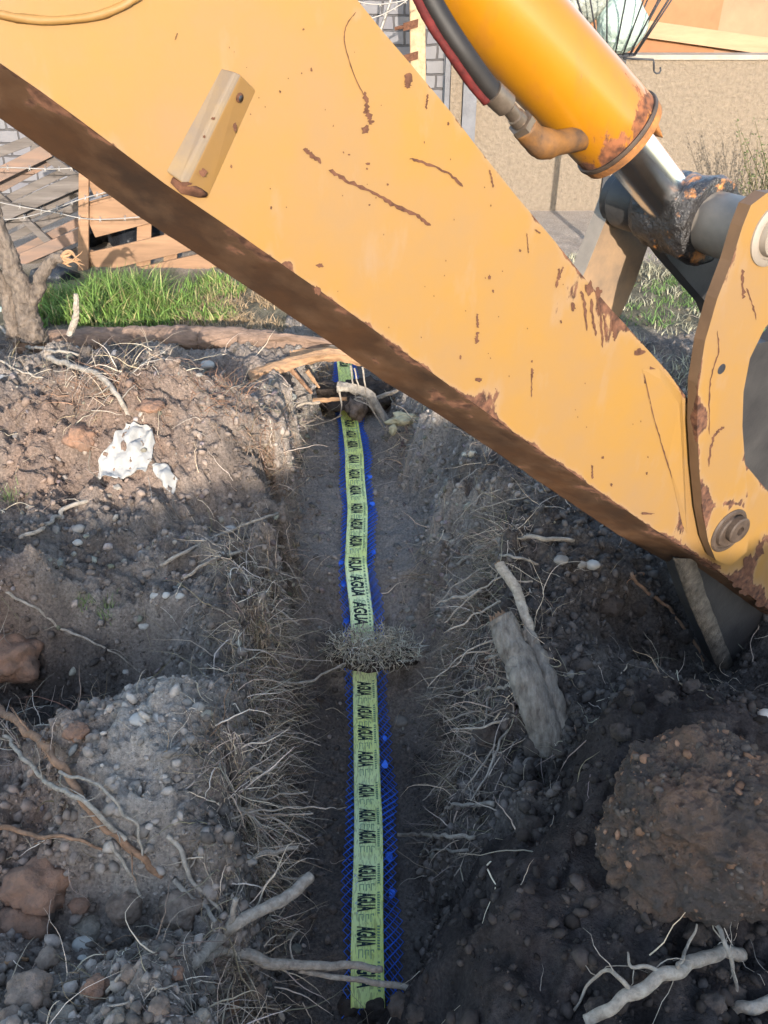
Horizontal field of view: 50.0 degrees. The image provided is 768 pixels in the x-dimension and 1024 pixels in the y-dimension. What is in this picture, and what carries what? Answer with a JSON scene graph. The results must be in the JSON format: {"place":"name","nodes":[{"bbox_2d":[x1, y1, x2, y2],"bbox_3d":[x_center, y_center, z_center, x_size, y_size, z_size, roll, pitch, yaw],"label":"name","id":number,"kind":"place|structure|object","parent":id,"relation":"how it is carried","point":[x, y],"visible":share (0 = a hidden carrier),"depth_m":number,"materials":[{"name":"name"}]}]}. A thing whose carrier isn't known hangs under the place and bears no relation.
{"place":"outdoors","nodes":[
{"label":"outdoors","id":0,"kind":"place"},
{"bbox_2d":[0,55,767,1023],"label":"ground","id":1,"kind":"structure","parent":0,"point":[566,231],"depth_m":3.00,"materials":[{"name":"soil"}]},
{"bbox_2d":[0,1005,20,1020],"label":"clod","id":2,"kind":"object","parent":1,"relation":"on","point":[10,1010],"visible":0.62,"depth_m":1.65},
{"bbox_2d":[0,633,43,683],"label":"clod","id":3,"kind":"object","parent":1,"relation":"on","point":[19,660],"visible":0.99,"depth_m":2.78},
{"bbox_2d":[0,906,51,941],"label":"clod","id":4,"kind":"object","parent":1,"relation":"on","point":[29,927],"visible":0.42,"depth_m":1.93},
{"bbox_2d":[4,968,53,1010],"bbox_3d":[-0.738,1.000,1.711,0.100,0.076,0.087,0,33,0],"label":"stone","id":5,"kind":"object","parent":1,"relation":"on","point":[31,986],"visible":0.86,"depth_m":1.70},
{"bbox_2d":[0,855,70,916],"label":"clod","id":6,"kind":"object","parent":1,"relation":"on","point":[34,885],"visible":0.81,"depth_m":1.95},
{"bbox_2d":[0,325,78,355],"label":"root","id":7,"kind":"object","parent":1,"relation":"on","point":[29,347],"visible":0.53,"depth_m":3.75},
{"bbox_2d":[0,206,84,343],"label":"tree stump","id":8,"kind":"object","parent":1,"relation":"on","point":[21,295],"visible":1,"depth_m":4.24,"materials":[{"name":"wood"}]},
{"bbox_2d":[0,137,90,263],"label":"old pallet","id":9,"kind":"object","parent":1,"relation":"on","point":[43,245],"visible":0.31,"depth_m":5.66,"materials":[{"name":"grey wood"}]},
{"bbox_2d":[34,946,59,970],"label":"stone","id":10,"kind":"object","parent":1,"relation":"on","point":[45,960],"visible":0.96,"depth_m":1.79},
{"bbox_2d":[0,824,102,849],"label":"root","id":11,"kind":"object","parent":1,"relation":"on","point":[24,832],"visible":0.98,"depth_m":2.00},
{"bbox_2d":[3,192,105,219],"bbox_3d":[-2.018,-1.962,5.173,1.266,0.289,0.025,0,33,0],"label":"barbed wire","id":12,"kind":"object","parent":1,"relation":"on","point":[72,201],"visible":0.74,"depth_m":5.20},
{"bbox_2d":[29,265,79,283],"bbox_3d":[-2.279,-1.492,5.573,0.452,0.348,0.167,0,33,0],"label":"plastic sheet","id":13,"kind":"object","parent":1,"relation":"on","point":[59,271],"visible":0.23,"depth_m":5.47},
{"bbox_2d":[49,1003,77,1023],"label":"rock","id":14,"kind":"object","parent":1,"relation":"on","point":[66,1010],"visible":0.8,"depth_m":1.65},
{"bbox_2d":[18,493,111,538],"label":"root","id":15,"kind":"object","parent":1,"relation":"on","point":[59,515],"visible":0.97,"depth_m":3.13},
{"bbox_2d":[0,202,139,221],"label":"barbed wire","id":16,"kind":"object","parent":1,"relation":"on","point":[79,217],"visible":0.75,"depth_m":5.22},
{"bbox_2d":[66,293,79,337],"bbox_3d":[-1.613,-1.020,4.266,0.105,0.228,0.048,0,33,0],"label":"stake","id":17,"kind":"object","parent":1,"relation":"on","point":[73,324],"visible":1,"depth_m":4.26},
{"bbox_2d":[62,720,89,742],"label":"clod","id":18,"kind":"object","parent":1,"relation":"on","point":[77,729],"visible":0.97,"depth_m":2.08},
{"bbox_2d":[5,591,146,677],"bbox_3d":[-1.057,0.420,2.879,0.477,0.371,0.111,5,34,7],"label":"root","id":19,"kind":"object","parent":1,"relation":"on","point":[50,619],"visible":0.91,"depth_m":2.84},
{"bbox_2d":[67,897,89,914],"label":"clod","id":20,"kind":"object","parent":1,"relation":"on","point":[80,905],"visible":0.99,"depth_m":1.98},
{"bbox_2d":[61,424,97,451],"bbox_3d":[-1.228,-0.306,3.348,0.139,0.117,0.130,10,35,15],"label":"clod","id":21,"kind":"object","parent":1,"relation":"on","point":[80,433],"visible":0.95,"depth_m":3.30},
{"bbox_2d":[0,704,162,880],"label":"root","id":22,"kind":"object","parent":1,"relation":"on","point":[48,749],"visible":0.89,"depth_m":2.01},
{"bbox_2d":[2,734,127,842],"bbox_3d":[-0.908,0.669,2.182,0.818,0.329,0.077,28,43,36],"label":"root","id":23,"kind":"object","parent":22,"relation":"on","point":[79,797],"visible":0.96,"depth_m":1.97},
{"bbox_2d":[72,935,93,951],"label":"stone","id":24,"kind":"object","parent":1,"relation":"on","point":[77,944],"visible":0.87,"depth_m":1.91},
{"bbox_2d":[74,914,102,941],"bbox_3d":[-0.714,1.016,1.992,0.095,0.071,0.099,27,42,35],"label":"clod","id":25,"kind":"object","parent":1,"relation":"on","point":[90,925],"visible":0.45,"depth_m":1.97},
{"bbox_2d":[45,355,134,414],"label":"root","id":26,"kind":"object","parent":1,"relation":"on","point":[100,376],"visible":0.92,"depth_m":3.41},
{"bbox_2d":[79,972,109,1000],"bbox_3d":[-0.595,0.982,1.701,0.056,0.050,0.050,13,36,19],"label":"rock","id":27,"kind":"object","parent":1,"relation":"on","point":[98,989],"visible":0.91,"depth_m":1.69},
{"bbox_2d":[58,770,143,862],"bbox_3d":[-0.672,0.714,1.996,0.260,0.265,0.124,11,35,16],"label":"root","id":28,"kind":"object","parent":1,"relation":"on","point":[104,790],"visible":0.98,"depth_m":1.95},
{"bbox_2d":[106,1006,126,1023],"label":"clod","id":29,"kind":"object","parent":1,"relation":"on","point":[120,1012],"visible":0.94,"depth_m":1.59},
{"bbox_2d":[105,891,142,927],"bbox_3d":[-0.625,0.954,1.982,0.086,0.087,0.080,0,33,0],"label":"clod","id":30,"kind":"object","parent":1,"relation":"on","point":[116,906],"visible":0.93,"depth_m":1.96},
{"bbox_2d":[98,421,154,479],"bbox_3d":[-1.034,-0.242,3.315,0.226,0.184,0.206,0,33,0],"label":"cloth","id":31,"kind":"object","parent":1,"relation":"on","point":[117,458],"visible":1,"depth_m":3.30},
{"bbox_2d":[89,224,163,247],"bbox_3d":[-1.565,-1.978,6.151,1.658,0.866,0.413,0,33,0],"label":"plastic sheet","id":32,"kind":"object","parent":1,"relation":"on","point":[122,237],"visible":0.03,"depth_m":6.07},
{"bbox_2d":[119,963,136,984],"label":"clod","id":33,"kind":"object","parent":1,"relation":"on","point":[128,971],"visible":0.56,"depth_m":1.67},
{"bbox_2d":[109,841,148,914],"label":"root","id":34,"kind":"object","parent":1,"relation":"on","point":[119,857],"visible":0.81,"depth_m":1.95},
{"bbox_2d":[38,258,246,327],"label":"tall grass","id":35,"kind":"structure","parent":1,"relation":"on","point":[107,294],"depth_m":4.96,"materials":[{"name":"plant"}]},
{"bbox_2d":[78,173,215,270],"bbox_3d":[-1.443,-1.957,5.629,1.437,0.970,0.117,0,33,0],"label":"wooden crate","id":36,"kind":"object","parent":1,"relation":"on","point":[144,249],"visible":0.23,"depth_m":5.67,"materials":[{"name":"brown wood"}]},
{"bbox_2d":[136,399,166,413],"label":"clod","id":37,"kind":"object","parent":1,"relation":"on","point":[149,406],"visible":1,"depth_m":3.34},
{"bbox_2d":[148,996,169,1015],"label":"clod","id":38,"kind":"object","parent":1,"relation":"on","point":[157,1005],"visible":1,"depth_m":1.59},
{"bbox_2d":[152,463,177,494],"bbox_3d":[-0.870,-0.141,3.312,0.112,0.104,0.074,25,41,32],"label":"cloth","id":39,"kind":"object","parent":1,"relation":"on","point":[165,475],"visible":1,"depth_m":3.30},
{"bbox_2d":[12,324,329,353],"bbox_3d":[-1.125,-0.921,4.528,1.830,0.217,0.174,0,33,0],"label":"log","id":40,"kind":"object","parent":1,"relation":"on","point":[197,337],"visible":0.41,"depth_m":4.46,"materials":[{"name":"wood"}]},
{"bbox_2d":[267,333,332,344],"bbox_3d":[-0.404,-0.930,4.466,0.462,0.089,0.043,0,33,0],"label":"split plank","id":41,"kind":"object","parent":40,"relation":"on","point":[293,338],"visible":0.69,"depth_m":4.45,"materials":[{"name":"brown wood"}]},
{"bbox_2d":[290,346,337,355],"bbox_3d":[-0.253,-0.867,4.458,0.510,0.086,0.067,0,33,0],"label":"split plank","id":42,"kind":"object","parent":40,"relation":"on","point":[299,351],"visible":0.26,"depth_m":4.44,"materials":[{"name":"brown wood"}]},
{"bbox_2d":[0,325,347,1023],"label":"hair roots","id":43,"kind":"object","parent":1,"relation":"on","point":[267,683],"visible":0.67,"depth_m":2.77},
{"bbox_2d":[158,889,203,931],"bbox_3d":[-0.485,0.950,1.972,0.116,0.102,0.106,0,33,0],"label":"clod","id":44,"kind":"object","parent":1,"relation":"on","point":[185,916],"visible":0.84,"depth_m":1.94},
{"bbox_2d":[165,833,222,912],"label":"root","id":45,"kind":"object","parent":1,"relation":"on","point":[176,844],"visible":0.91,"depth_m":1.96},
{"bbox_2d":[172,877,217,923],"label":"root","id":46,"kind":"object","parent":1,"relation":"on","point":[176,882],"visible":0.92,"depth_m":1.96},
{"bbox_2d":[195,1007,210,1023],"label":"clod","id":47,"kind":"object","parent":1,"relation":"on","point":[203,1014],"visible":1,"depth_m":1.62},
{"bbox_2d":[0,0,450,207],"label":"block wall","id":48,"kind":"structure","parent":1,"relation":"on","point":[437,74],"depth_m":6.59,"materials":[{"name":"brick"}]},
{"bbox_2d":[160,507,297,566],"bbox_3d":[-0.529,0.103,3.386,0.203,0.331,0.909,16,37,23],"label":"root","id":49,"kind":"object","parent":1,"relation":"on","point":[169,560],"visible":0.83,"depth_m":3.20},
{"bbox_2d":[181,545,299,579],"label":"root","id":50,"kind":"object","parent":1,"relation":"on","point":[194,571],"visible":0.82,"depth_m":3.01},
{"bbox_2d":[192,872,314,970],"bbox_3d":[-0.323,0.953,1.957,0.075,0.136,0.378,25,41,33],"label":"root","id":51,"kind":"object","parent":1,"relation":"on","point":[298,887],"visible":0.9,"depth_m":1.94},
{"bbox_2d":[224,897,238,927],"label":"root","id":52,"kind":"object","parent":51,"relation":"part of","point":[231,920],"visible":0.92,"depth_m":1.91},
{"bbox_2d":[176,285,337,420],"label":"dry grass","id":53,"kind":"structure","parent":1,"relation":"on","point":[241,316],"depth_m":4.95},
{"bbox_2d":[246,833,297,862],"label":"root","id":54,"kind":"object","parent":1,"relation":"on","point":[273,852],"visible":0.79,"depth_m":2.19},
{"bbox_2d":[230,797,344,819],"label":"root","id":55,"kind":"object","parent":1,"relation":"on","point":[236,817],"visible":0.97,"depth_m":2.21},
{"bbox_2d":[205,929,382,972],"bbox_3d":[-0.223,1.064,2.022,0.433,0.252,0.110,-7,34,-11],"label":"root","id":56,"kind":"object","parent":1,"relation":"on","point":[255,956],"visible":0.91,"depth_m":2.01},
{"bbox_2d":[247,348,364,381],"bbox_3d":[-0.395,-0.766,4.313,0.643,0.181,0.115,-6,34,-10],"label":"broken branch","id":57,"kind":"object","parent":1,"relation":"on","point":[286,364],"visible":0.74,"depth_m":4.27,"materials":[{"name":"brown wood"}]},
{"bbox_2d":[279,663,345,694],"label":"root","id":58,"kind":"object","parent":1,"relation":"on","point":[317,677],"visible":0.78,"depth_m":3.00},
{"bbox_2d":[315,379,358,411],"bbox_3d":[-0.294,-0.707,4.980,0.387,0.190,0.283,0,33,0],"label":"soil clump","id":59,"kind":"object","parent":1,"relation":"on","point":[331,389],"visible":0.37,"depth_m":4.91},
{"bbox_2d":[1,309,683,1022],"bbox_3d":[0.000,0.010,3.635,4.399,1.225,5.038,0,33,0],"label":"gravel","id":60,"kind":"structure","parent":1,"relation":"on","point":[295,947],"depth_m":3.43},
{"bbox_2d":[337,994,357,1017],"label":"clod","id":61,"kind":"object","parent":1,"relation":"on","point":[345,1009],"visible":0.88,"depth_m":2.41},
{"bbox_2d":[337,381,390,428],"bbox_3d":[-0.093,-0.557,4.425,0.314,0.308,0.069,0,33,0],"label":"stick","id":62,"kind":"object","parent":1,"relation":"on","point":[372,399],"visible":0.87,"depth_m":4.36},
{"bbox_2d":[332,361,403,1018],"bbox_3d":[-0.136,0.123,4.122,0.225,0.424,4.384,-2,33,-3],"label":"pipe net","id":63,"kind":"object","parent":1,"relation":"on","point":[368,940],"visible":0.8,"depth_m":3.17,"materials":[{"name":"plastic"}]},
{"bbox_2d":[344,395,367,422],"bbox_3d":[-0.173,-0.612,4.928,0.168,0.149,0.188,-20,38,-27],"label":"soil clump","id":64,"kind":"object","parent":63,"relation":"on","point":[356,410],"visible":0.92,"depth_m":4.87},
{"bbox_2d":[316,615,429,679],"bbox_3d":[-0.046,0.558,3.408,0.471,0.223,0.312,0,33,0],"label":"root tuft","id":65,"kind":"object","parent":63,"relation":"on","point":[370,654],"visible":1,"depth_m":3.39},
{"bbox_2d":[345,375,392,413],"bbox_3d":[-0.059,-0.740,5.089,0.390,0.200,0.342,19,38,27],"label":"soil clump","id":66,"kind":"object","parent":1,"relation":"on","point":[377,387],"visible":0.34,"depth_m":5.01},
{"bbox_2d":[359,997,386,1023],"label":"clod","id":67,"kind":"object","parent":1,"relation":"on","point":[376,1007],"visible":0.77,"depth_m":2.39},
{"bbox_2d":[0,0,767,671],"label":"digger arm","id":68,"kind":"object","parent":1,"relation":"on","point":[326,170],"visible":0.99,"depth_m":1.46},
{"bbox_2d":[0,268,767,1023],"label":"medium roots","id":69,"kind":"object","parent":1,"relation":"on","point":[282,862],"visible":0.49,"depth_m":2.57,"materials":[{"name":"plant"}]},
{"bbox_2d":[0,275,767,1023],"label":"soil crumbs","id":70,"kind":"object","parent":1,"relation":"on","point":[580,955],"visible":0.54,"depth_m":2.32,"materials":[{"name":"soil"}]},
{"bbox_2d":[383,411,418,425],"bbox_3d":[0.106,-0.482,4.285,0.223,0.075,0.103,0,33,0],"label":"wood chunk","id":71,"kind":"object","parent":1,"relation":"on","point":[397,419],"visible":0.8,"depth_m":4.27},
{"bbox_2d":[394,0,425,81],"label":"wooden post","id":72,"kind":"object","parent":1,"relation":"on","point":[416,55],"visible":0.42,"depth_m":6.00,"materials":[{"name":"yellow wood"}]},
{"bbox_2d":[397,831,475,840],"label":"root","id":73,"kind":"object","parent":1,"relation":"on","point":[440,836],"visible":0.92,"depth_m":2.48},
{"bbox_2d":[405,800,495,855],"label":"root","id":74,"kind":"object","parent":1,"relation":"on","point":[468,804],"visible":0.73,"depth_m":2.44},
{"bbox_2d":[412,654,497,708],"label":"root","id":75,"kind":"object","parent":1,"relation":"on","point":[462,675],"visible":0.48,"depth_m":2.91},
{"bbox_2d":[449,65,462,124],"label":"pillar","id":76,"kind":"structure","parent":1,"relation":"on","point":[456,91],"depth_m":6.62,"materials":[{"name":"paint"}]},
{"bbox_2d":[403,679,509,699],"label":"root","id":77,"kind":"object","parent":1,"relation":"on","point":[494,689],"visible":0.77,"depth_m":2.77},
{"bbox_2d":[461,82,476,141],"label":"pillar","id":78,"kind":"structure","parent":1,"relation":"on","point":[468,113],"depth_m":6.64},
{"bbox_2d":[444,595,500,634],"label":"root","id":79,"kind":"object","parent":1,"relation":"hanging from","point":[484,610],"visible":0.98,"depth_m":2.60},
{"bbox_2d":[473,653,488,674],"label":"clod","id":80,"kind":"object","parent":1,"relation":"on","point":[480,658],"visible":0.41,"depth_m":2.64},
{"bbox_2d":[471,721,502,746],"bbox_3d":[0.306,0.655,2.437,0.094,0.074,0.073,0,33,0],"label":"clod","id":81,"kind":"object","parent":1,"relation":"on","point":[487,734],"visible":0.81,"depth_m":2.42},
{"bbox_2d":[469,729,507,801],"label":"root","id":82,"kind":"object","parent":1,"relation":"hanging from","point":[496,751],"visible":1,"depth_m":2.32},
{"bbox_2d":[456,525,574,565],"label":"root","id":83,"kind":"object","parent":1,"relation":"on","point":[548,539],"visible":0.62,"depth_m":2.88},
{"bbox_2d":[488,610,561,757],"bbox_3d":[0.409,0.504,2.416,0.120,0.280,0.420,-13,36,-19],"label":"cut root","id":84,"kind":"object","parent":1,"relation":"on","point":[537,709],"visible":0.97,"depth_m":2.33,"materials":[{"name":"grey plant"}]},
{"bbox_2d":[520,737,538,757],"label":"clod","id":85,"kind":"object","parent":1,"relation":"on","point":[527,742],"visible":0.55,"depth_m":2.33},
{"bbox_2d":[515,815,544,837],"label":"clod","id":86,"kind":"object","parent":1,"relation":"on","point":[530,823],"visible":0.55,"depth_m":2.01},
{"bbox_2d":[520,626,567,728],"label":"cut root","id":87,"kind":"object","parent":1,"relation":"on","point":[549,674],"visible":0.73,"depth_m":2.37,"materials":[{"name":"grey plant"}]},
{"bbox_2d":[495,561,534,640],"bbox_3d":[0.409,0.272,2.552,0.056,0.147,0.261,-9,35,-14],"label":"broken stick","id":88,"kind":"object","parent":87,"relation":"attached to","point":[507,576],"visible":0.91,"depth_m":2.55,"materials":[{"name":"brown wood"}]},
{"bbox_2d":[370,359,742,924],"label":"hair roots","id":89,"kind":"object","parent":1,"relation":"on","point":[464,629],"visible":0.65,"depth_m":2.88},
{"bbox_2d":[378,675,767,1023],"bbox_3d":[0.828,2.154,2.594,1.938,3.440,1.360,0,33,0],"label":"earth heap","id":90,"kind":"object","parent":1,"relation":"on","point":[564,979],"visible":0.5,"depth_m":1.68,"materials":[{"name":"soil"}]},
{"bbox_2d":[298,970,408,990],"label":"root","id":91,"kind":"object","parent":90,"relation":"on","point":[383,984],"visible":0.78,"depth_m":2.05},
{"bbox_2d":[386,990,405,1019],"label":"clod","id":92,"kind":"object","parent":90,"relation":"on","point":[395,1007],"visible":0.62,"depth_m":1.89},
{"bbox_2d":[405,1003,424,1023],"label":"clod","id":93,"kind":"object","parent":90,"relation":"on","point":[415,1014],"visible":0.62,"depth_m":1.81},
{"bbox_2d":[583,995,604,1012],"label":"clod","id":94,"kind":"object","parent":90,"relation":"on","point":[591,1003],"visible":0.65,"depth_m":1.52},
{"bbox_2d":[573,928,647,1011],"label":"root","id":95,"kind":"object","parent":90,"relation":"on","point":[617,976],"visible":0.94,"depth_m":1.54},
{"bbox_2d":[610,722,631,742],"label":"clod","id":96,"kind":"object","parent":90,"relation":"on","point":[620,732],"visible":1,"depth_m":2.01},
{"bbox_2d":[583,944,747,1023],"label":"root","id":97,"kind":"object","parent":90,"relation":"on","point":[649,984],"visible":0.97,"depth_m":1.50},
{"bbox_2d":[627,952,691,988],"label":"root","id":98,"kind":"object","parent":97,"relation":"attached to","point":[645,966],"visible":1,"depth_m":1.51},
{"bbox_2d":[654,690,678,704],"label":"clod","id":99,"kind":"object","parent":90,"relation":"on","point":[664,696],"visible":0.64,"depth_m":2.09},
{"bbox_2d":[645,924,697,970],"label":"root","id":100,"kind":"object","parent":90,"relation":"on","point":[678,963],"visible":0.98,"depth_m":1.57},
{"bbox_2d":[594,719,767,928],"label":"clod","id":101,"kind":"object","parent":90,"relation":"on","point":[689,803],"visible":0.9,"depth_m":1.59,"materials":[{"name":"soil"}]},
{"bbox_2d":[604,827,683,922],"bbox_3d":[0.549,0.724,1.683,0.201,0.197,0.210,0,33,0],"label":"clod","id":102,"kind":"object","parent":101,"relation":"on","point":[652,888],"visible":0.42,"depth_m":1.60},
{"bbox_2d":[681,679,705,694],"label":"clod","id":103,"kind":"object","parent":90,"relation":"on","point":[690,686],"visible":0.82,"depth_m":2.19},
{"bbox_2d":[682,921,711,945],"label":"clod","id":104,"kind":"object","parent":90,"relation":"on","point":[702,935],"visible":0.94,"depth_m":1.61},
{"bbox_2d":[700,992,727,1015],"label":"clod","id":105,"kind":"object","parent":90,"relation":"on","point":[715,1001],"visible":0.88,"depth_m":1.50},
{"bbox_2d":[715,922,738,991],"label":"root","id":106,"kind":"object","parent":90,"relation":"on","point":[724,941],"visible":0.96,"depth_m":1.55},
{"bbox_2d":[729,994,767,1015],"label":"root","id":107,"kind":"object","parent":90,"relation":"on","point":[758,1006],"visible":0.98,"depth_m":1.53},
{"bbox_2d":[575,655,593,671],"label":"clod","id":108,"kind":"object","parent":1,"relation":"on","point":[585,663],"visible":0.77,"depth_m":2.43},
{"bbox_2d":[600,595,625,617],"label":"clod","id":109,"kind":"object","parent":1,"relation":"on","point":[611,606],"visible":0.88,"depth_m":2.81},
{"bbox_2d":[474,53,767,210],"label":"stucco wall","id":110,"kind":"structure","parent":1,"relation":"on","point":[707,100],"depth_m":6.79,"materials":[{"name":"paint"}]},
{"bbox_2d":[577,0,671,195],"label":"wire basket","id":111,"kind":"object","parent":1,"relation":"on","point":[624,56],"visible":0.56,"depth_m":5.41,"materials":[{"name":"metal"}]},
{"bbox_2d":[570,0,608,22],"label":"rubbish bag","id":112,"kind":"object","parent":111,"relation":"in","point":[598,6],"visible":0.35,"depth_m":5.35,"materials":[{"name":"grey plastic"}]},
{"bbox_2d":[596,0,648,53],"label":"rubbish bag","id":113,"kind":"object","parent":111,"relation":"in","point":[615,9],"visible":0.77,"depth_m":5.36,"materials":[{"name":"white plastic"}]},
{"bbox_2d":[625,572,703,661],"bbox_3d":[0.986,0.329,2.853,0.305,0.287,0.155,12,35,18],"label":"root","id":114,"kind":"object","parent":1,"relation":"on","point":[645,590],"visible":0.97,"depth_m":2.86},
{"bbox_2d":[566,252,765,397],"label":"lawn","id":115,"kind":"structure","parent":1,"relation":"on","point":[665,301],"depth_m":5.09,"materials":[{"name":"green plant"}]},
{"bbox_2d":[591,0,767,52],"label":"board fence","id":116,"kind":"object","parent":1,"relation":"on","point":[711,26],"visible":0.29,"depth_m":7.01,"materials":[{"name":"brown wood"}]},
{"bbox_2d":[675,628,694,644],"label":"clod","id":117,"kind":"object","parent":1,"relation":"on","point":[685,636],"visible":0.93,"depth_m":2.85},
{"bbox_2d":[735,118,767,195],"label":"shrub","id":118,"kind":"object","parent":1,"relation":"on","point":[750,179],"visible":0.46,"depth_m":6.24,"materials":[{"name":"brown plant"}]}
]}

